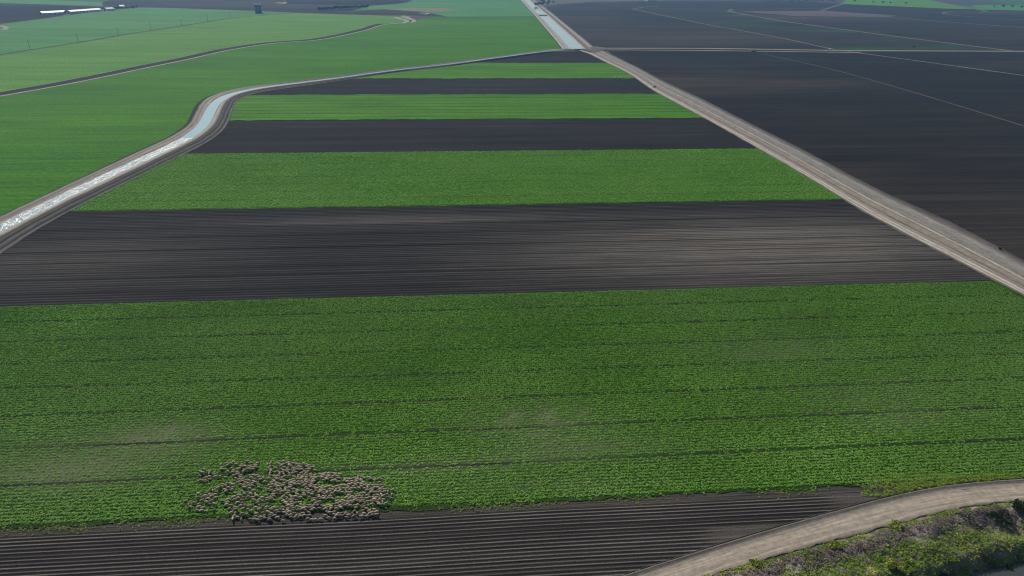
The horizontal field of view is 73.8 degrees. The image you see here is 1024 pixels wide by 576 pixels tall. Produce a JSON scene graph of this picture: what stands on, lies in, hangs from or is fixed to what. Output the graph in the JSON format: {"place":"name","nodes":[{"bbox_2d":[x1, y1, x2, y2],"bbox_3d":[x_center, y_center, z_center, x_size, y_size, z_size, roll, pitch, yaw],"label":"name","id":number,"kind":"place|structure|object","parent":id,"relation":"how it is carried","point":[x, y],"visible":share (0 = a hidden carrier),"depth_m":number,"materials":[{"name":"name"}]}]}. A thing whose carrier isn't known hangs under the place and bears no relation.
{"place":"outdoors","nodes":[
{"label":"outdoors","id":0,"kind":"place"},
{"bbox_2d":[0,14,69,24],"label":"farm track","id":1,"kind":"structure","parent":0,"point":[37,19],"depth_m":1215.04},
{"bbox_2d":[0,0,101,5],"bbox_3d":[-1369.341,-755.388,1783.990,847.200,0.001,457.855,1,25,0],"label":"crop field","id":2,"kind":"structure","parent":0,"point":[84,3],"depth_m":1679.87,"materials":[{"name":"green plant"}]},
{"bbox_2d":[0,3,132,23],"bbox_3d":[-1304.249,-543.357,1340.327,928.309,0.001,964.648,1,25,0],"label":"ploughed field","id":3,"kind":"structure","parent":0,"point":[9,13],"depth_m":1422.72,"materials":[{"name":"black soil"}]},
{"bbox_2d":[38,10,65,14],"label":"farm shed","id":4,"kind":"structure","parent":3,"relation":"on","point":[50,12],"depth_m":1325.23,"materials":[{"name":"white metal"}]},
{"bbox_2d":[67,8,101,13],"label":"farm shed","id":5,"kind":"structure","parent":3,"relation":"on","point":[84,10],"depth_m":1381.89,"materials":[{"name":"white metal"}]},
{"bbox_2d":[102,7,114,10],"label":"farm shed","id":6,"kind":"structure","parent":3,"relation":"on","point":[109,9],"depth_m":1435.30,"materials":[{"name":"grey metal"}]},
{"bbox_2d":[0,138,190,231],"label":"canal water","id":7,"kind":"structure","parent":0,"point":[23,216],"depth_m":327.35,"materials":[{"name":"white liquid"}]},
{"bbox_2d":[0,19,222,55],"bbox_3d":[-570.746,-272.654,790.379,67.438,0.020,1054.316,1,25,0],"label":"farm track","id":8,"kind":"structure","parent":0,"point":[98,39],"depth_m":927.55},
{"bbox_2d":[0,8,290,53],"bbox_3d":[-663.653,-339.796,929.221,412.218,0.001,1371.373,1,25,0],"label":"crop field","id":9,"kind":"structure","parent":0,"point":[41,33],"depth_m":1137.49,"materials":[{"name":"green plant"}]},
{"bbox_2d":[0,13,409,91],"bbox_3d":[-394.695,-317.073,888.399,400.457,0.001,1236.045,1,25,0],"label":"crop field","id":10,"kind":"structure","parent":0,"point":[35,67],"depth_m":884.40,"materials":[{"name":"green plant"}]},
{"bbox_2d":[0,24,385,96],"bbox_3d":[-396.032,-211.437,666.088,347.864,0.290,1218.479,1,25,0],"label":"drainage ditch","id":11,"kind":"object","parent":10,"relation":"on","point":[72,81],"visible":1,"depth_m":709.86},
{"bbox_2d":[10,3,443,16],"bbox_3d":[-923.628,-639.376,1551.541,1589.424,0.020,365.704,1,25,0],"label":"farm track","id":12,"kind":"structure","parent":0,"point":[240,10],"depth_m":1491.21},
{"bbox_2d":[102,0,362,14],"bbox_3d":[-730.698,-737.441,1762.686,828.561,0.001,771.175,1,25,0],"label":"ploughed field","id":13,"kind":"structure","parent":0,"point":[268,5],"depth_m":1645.04,"materials":[{"name":"brown soil"}]},
{"bbox_2d":[253,4,262,12],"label":"silo tower","id":14,"kind":"structure","parent":0,"point":[257,8],"depth_m":1420.62,"materials":[{"name":"grey metal"}]},
{"bbox_2d":[0,16,560,214],"bbox_3d":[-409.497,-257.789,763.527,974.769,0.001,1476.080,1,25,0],"label":"crop field","id":15,"kind":"structure","parent":0,"point":[53,138],"depth_m":589.82,"materials":[{"name":"green plant"}]},
{"bbox_2d":[0,48,576,254],"bbox_3d":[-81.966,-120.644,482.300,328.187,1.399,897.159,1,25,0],"label":"canal bank","id":16,"kind":"structure","parent":0,"point":[10,237],"depth_m":379.58,"materials":[{"name":"grey concrete"}]},
{"bbox_2d":[285,0,410,5],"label":"ploughed field","id":17,"kind":"structure","parent":0,"point":[347,2],"depth_m":1840.03,"materials":[{"name":"black soil"}]},
{"bbox_2d":[181,50,557,137],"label":"canal water","id":18,"kind":"structure","parent":0,"point":[206,119],"depth_m":521.94,"materials":[{"name":"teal liquid"}]},
{"bbox_2d":[350,9,446,16],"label":"ploughed field","id":19,"kind":"structure","parent":0,"point":[387,12],"depth_m":1470.05,"materials":[{"name":"brown soil"}]},
{"bbox_2d":[390,8,459,11],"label":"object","id":20,"kind":"object","parent":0,"point":[429,9],"visible":1,"depth_m":1591.02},
{"bbox_2d":[252,78,657,94],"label":"ploughed field","id":21,"kind":"structure","parent":0,"point":[421,86],"depth_m":607.90,"materials":[{"name":"black soil"}]},
{"bbox_2d":[71,148,841,211],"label":"crop field","id":22,"kind":"structure","parent":0,"point":[510,176],"depth_m":346.04,"materials":[{"name":"green plant"}]},
{"bbox_2d":[229,94,701,120],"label":"crop field","id":23,"kind":"structure","parent":0,"point":[392,106],"depth_m":521.78,"materials":[{"name":"green plant"}]},
{"bbox_2d":[186,118,755,153],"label":"ploughed field","id":24,"kind":"structure","parent":0,"point":[358,135],"depth_m":436.62,"materials":[{"name":"black soil"}]},
{"bbox_2d":[354,63,633,78],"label":"crop field","id":25,"kind":"structure","parent":0,"point":[538,70],"depth_m":694.64,"materials":[{"name":"green plant"}]},
{"bbox_2d":[0,199,991,306],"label":"ploughed field","id":26,"kind":"structure","parent":0,"point":[114,257],"depth_m":260.75,"materials":[{"name":"soil"}]},
{"bbox_2d":[0,280,1023,528],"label":"crop field","id":27,"kind":"structure","parent":0,"point":[400,466],"depth_m":171.58,"materials":[{"name":"green plant"}]},
{"bbox_2d":[197,460,394,493],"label":"sheep flock","id":28,"kind":"object","parent":27,"relation":"on","point":[324,476],"visible":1,"depth_m":144.31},
{"bbox_2d":[0,487,816,534],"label":"edge weeds","id":29,"kind":"object","parent":27,"relation":"on","point":[200,518],"visible":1,"depth_m":136.91,"materials":[{"name":"green plant"}]},
{"bbox_2d":[860,472,1023,496],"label":"corner weeds","id":30,"kind":"object","parent":27,"relation":"on","point":[907,485],"visible":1,"depth_m":146.78,"materials":[{"name":"green plant"}]},
{"bbox_2d":[18,0,1023,575],"bbox_3d":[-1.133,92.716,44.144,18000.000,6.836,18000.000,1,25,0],"label":"ground","id":31,"kind":"structure","parent":0,"point":[970,554],"depth_m":132.23,"materials":[{"name":"soil"}]},
{"bbox_2d":[0,13,290,54],"bbox_3d":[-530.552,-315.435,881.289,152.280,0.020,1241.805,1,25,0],"label":"field ditch","id":32,"kind":"object","parent":31,"relation":"on","point":[117,35],"visible":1,"depth_m":952.08,"materials":[{"name":"green plant"}]},
{"bbox_2d":[350,0,533,16],"bbox_3d":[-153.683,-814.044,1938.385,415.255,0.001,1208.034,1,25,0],"label":"pasture","id":33,"kind":"structure","parent":31,"relation":"on","point":[474,8],"depth_m":1681.80,"materials":[{"name":"green plant"}]},
{"bbox_2d":[0,477,1022,575],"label":"furrowed soil strip","id":34,"kind":"object","parent":31,"relation":"on","point":[614,537],"visible":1,"depth_m":130.54,"materials":[{"name":"brown soil"}]},
{"bbox_2d":[582,46,606,51],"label":"road apron","id":35,"kind":"object","parent":31,"relation":"on","point":[594,49],"visible":1,"depth_m":875.61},
{"bbox_2d":[749,558,763,569],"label":"bush","id":36,"kind":"object","parent":31,"relation":"on","point":[756,562],"visible":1,"depth_m":125.87,"materials":[{"name":"green plant"}]},
{"bbox_2d":[621,477,1023,575],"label":"road verge","id":37,"kind":"structure","parent":31,"relation":"on","point":[731,543],"depth_m":136.48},
{"bbox_2d":[827,540,842,548],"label":"bush","id":38,"kind":"object","parent":31,"relation":"on","point":[834,544],"visible":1,"depth_m":130.00,"materials":[{"name":"green plant"}]},
{"bbox_2d":[701,502,1023,575],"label":"river weeds","id":39,"kind":"object","parent":31,"relation":"on","point":[984,540],"visible":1,"depth_m":129.54,"materials":[{"name":"green plant"}]},
{"bbox_2d":[714,504,1023,575],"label":"dead brush","id":40,"kind":"object","parent":31,"relation":"on","point":[898,536],"visible":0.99,"depth_m":130.85,"materials":[{"name":"plant"}]},
{"bbox_2d":[887,519,901,531],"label":"bush","id":41,"kind":"object","parent":31,"relation":"on","point":[896,525],"visible":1,"depth_m":134.78,"materials":[{"name":"green plant"}]},
{"bbox_2d":[885,557,904,571],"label":"bush","id":42,"kind":"object","parent":31,"relation":"on","point":[891,561],"visible":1,"depth_m":126.28,"materials":[{"name":"green plant"}]},
{"bbox_2d":[973,5,1023,10],"bbox_3d":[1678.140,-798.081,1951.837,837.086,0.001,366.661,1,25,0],"label":"pasture","id":43,"kind":"structure","parent":31,"relation":"on","point":[996,7],"depth_m":1965.85,"materials":[{"name":"green plant"}]},
{"bbox_2d":[985,506,1012,526],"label":"bush","id":44,"kind":"object","parent":31,"relation":"on","point":[1005,517],"visible":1,"depth_m":137.68,"materials":[{"name":"green plant"}]},
{"bbox_2d":[1005,563,1013,570],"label":"bush","id":45,"kind":"object","parent":31,"relation":"on","point":[1009,567],"visible":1,"depth_m":130.73,"materials":[{"name":"green plant"}]},
{"bbox_2d":[1009,498,1023,511],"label":"bush","id":46,"kind":"object","parent":31,"relation":"on","point":[1017,505],"visible":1,"depth_m":139.38,"materials":[{"name":"green plant"}]},
{"bbox_2d":[476,50,605,62],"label":"ploughed field","id":47,"kind":"structure","parent":0,"point":[577,56],"depth_m":792.45,"materials":[{"name":"black soil"}]},
{"bbox_2d":[524,0,581,48],"bbox_3d":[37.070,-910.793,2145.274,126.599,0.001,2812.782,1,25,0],"label":"canal water","id":48,"kind":"structure","parent":0,"point":[569,42],"depth_m":1143.48,"materials":[{"name":"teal liquid"}]},
{"bbox_2d":[520,0,592,48],"bbox_3d":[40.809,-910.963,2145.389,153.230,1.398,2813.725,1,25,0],"label":"canal bank","id":49,"kind":"structure","parent":0,"point":[580,41],"depth_m":1142.38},
{"bbox_2d":[549,3,829,50],"bbox_3d":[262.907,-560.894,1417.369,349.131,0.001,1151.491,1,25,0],"label":"ploughed field","id":50,"kind":"structure","parent":0,"point":[597,25],"depth_m":1116.54,"materials":[{"name":"soil"}]},
{"bbox_2d":[643,11,835,49],"bbox_3d":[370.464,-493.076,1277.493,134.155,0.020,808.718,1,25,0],"label":"farm track","id":51,"kind":"structure","parent":0,"point":[747,31],"depth_m":1136.57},
{"bbox_2d":[671,50,860,52],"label":"farm track","id":52,"kind":"structure","parent":0,"point":[762,51],"depth_m":886.80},
{"bbox_2d":[544,1,1023,51],"bbox_3d":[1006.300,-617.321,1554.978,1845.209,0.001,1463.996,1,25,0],"label":"ploughed field","id":53,"kind":"structure","parent":0,"point":[999,35],"depth_m":1469.28,"materials":[{"name":"brown soil"}]},
{"bbox_2d":[745,11,895,16],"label":"bare soil patch","id":54,"kind":"object","parent":53,"relation":"on","point":[814,13],"visible":1,"depth_m":1608.99,"materials":[{"name":"brown soil"}]},
{"bbox_2d":[578,50,1023,295],"bbox_3d":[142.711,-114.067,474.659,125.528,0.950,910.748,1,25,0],"label":"levee road","id":55,"kind":"structure","parent":0,"point":[982,256],"depth_m":327.57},
{"bbox_2d":[605,47,1023,259],"bbox_3d":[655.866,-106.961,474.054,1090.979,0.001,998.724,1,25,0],"label":"ploughed field","id":56,"kind":"structure","parent":0,"point":[962,167],"depth_m":521.17,"materials":[{"name":"black soil"}]},
{"bbox_2d":[607,48,1023,51],"bbox_3d":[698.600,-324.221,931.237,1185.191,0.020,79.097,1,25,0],"label":"farm track","id":57,"kind":"structure","parent":0,"point":[784,49],"depth_m":908.75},
{"bbox_2d":[637,8,1004,50],"bbox_3d":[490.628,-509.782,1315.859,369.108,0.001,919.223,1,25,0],"label":"weedy field","id":58,"kind":"structure","parent":0,"point":[840,39],"depth_m":1125.08,"materials":[{"name":"soil"}]},
{"bbox_2d":[646,484,1023,575],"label":"dirt road","id":59,"kind":"structure","parent":0,"point":[866,520],"depth_m":134.76,"materials":[{"name":"beige soil"}]},
{"bbox_2d":[726,11,1011,50],"bbox_3d":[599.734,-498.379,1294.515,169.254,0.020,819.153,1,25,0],"label":"farm track","id":60,"kind":"structure","parent":0,"point":[874,33],"depth_m":1137.53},
{"bbox_2d":[766,54,1023,125],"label":"furrow track","id":61,"kind":"structure","parent":0,"point":[914,92],"depth_m":597.59,"materials":[{"name":"grey soil"}]},
{"bbox_2d":[841,0,970,8],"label":"crop field","id":62,"kind":"structure","parent":0,"point":[920,3],"depth_m":2101.78,"materials":[{"name":"green plant"}]},
{"bbox_2d":[830,11,1021,27],"bbox_3d":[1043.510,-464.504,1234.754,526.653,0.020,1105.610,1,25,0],"label":"farm track","id":63,"kind":"structure","parent":0,"point":[928,20],"depth_m":1445.62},
{"bbox_2d":[847,51,1023,75],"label":"farm track","id":64,"kind":"structure","parent":0,"point":[942,64],"depth_m":785.89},
{"bbox_2d":[928,0,970,7],"bbox_3d":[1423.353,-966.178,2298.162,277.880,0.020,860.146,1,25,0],"label":"farm track","id":65,"kind":"structure","parent":0,"point":[949,4],"depth_m":2100.66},
{"bbox_2d":[969,562,1023,575],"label":"river water","id":66,"kind":"structure","parent":0,"point":[1018,568],"depth_m":129.94,"materials":[{"name":"grey liquid"}]}
]}

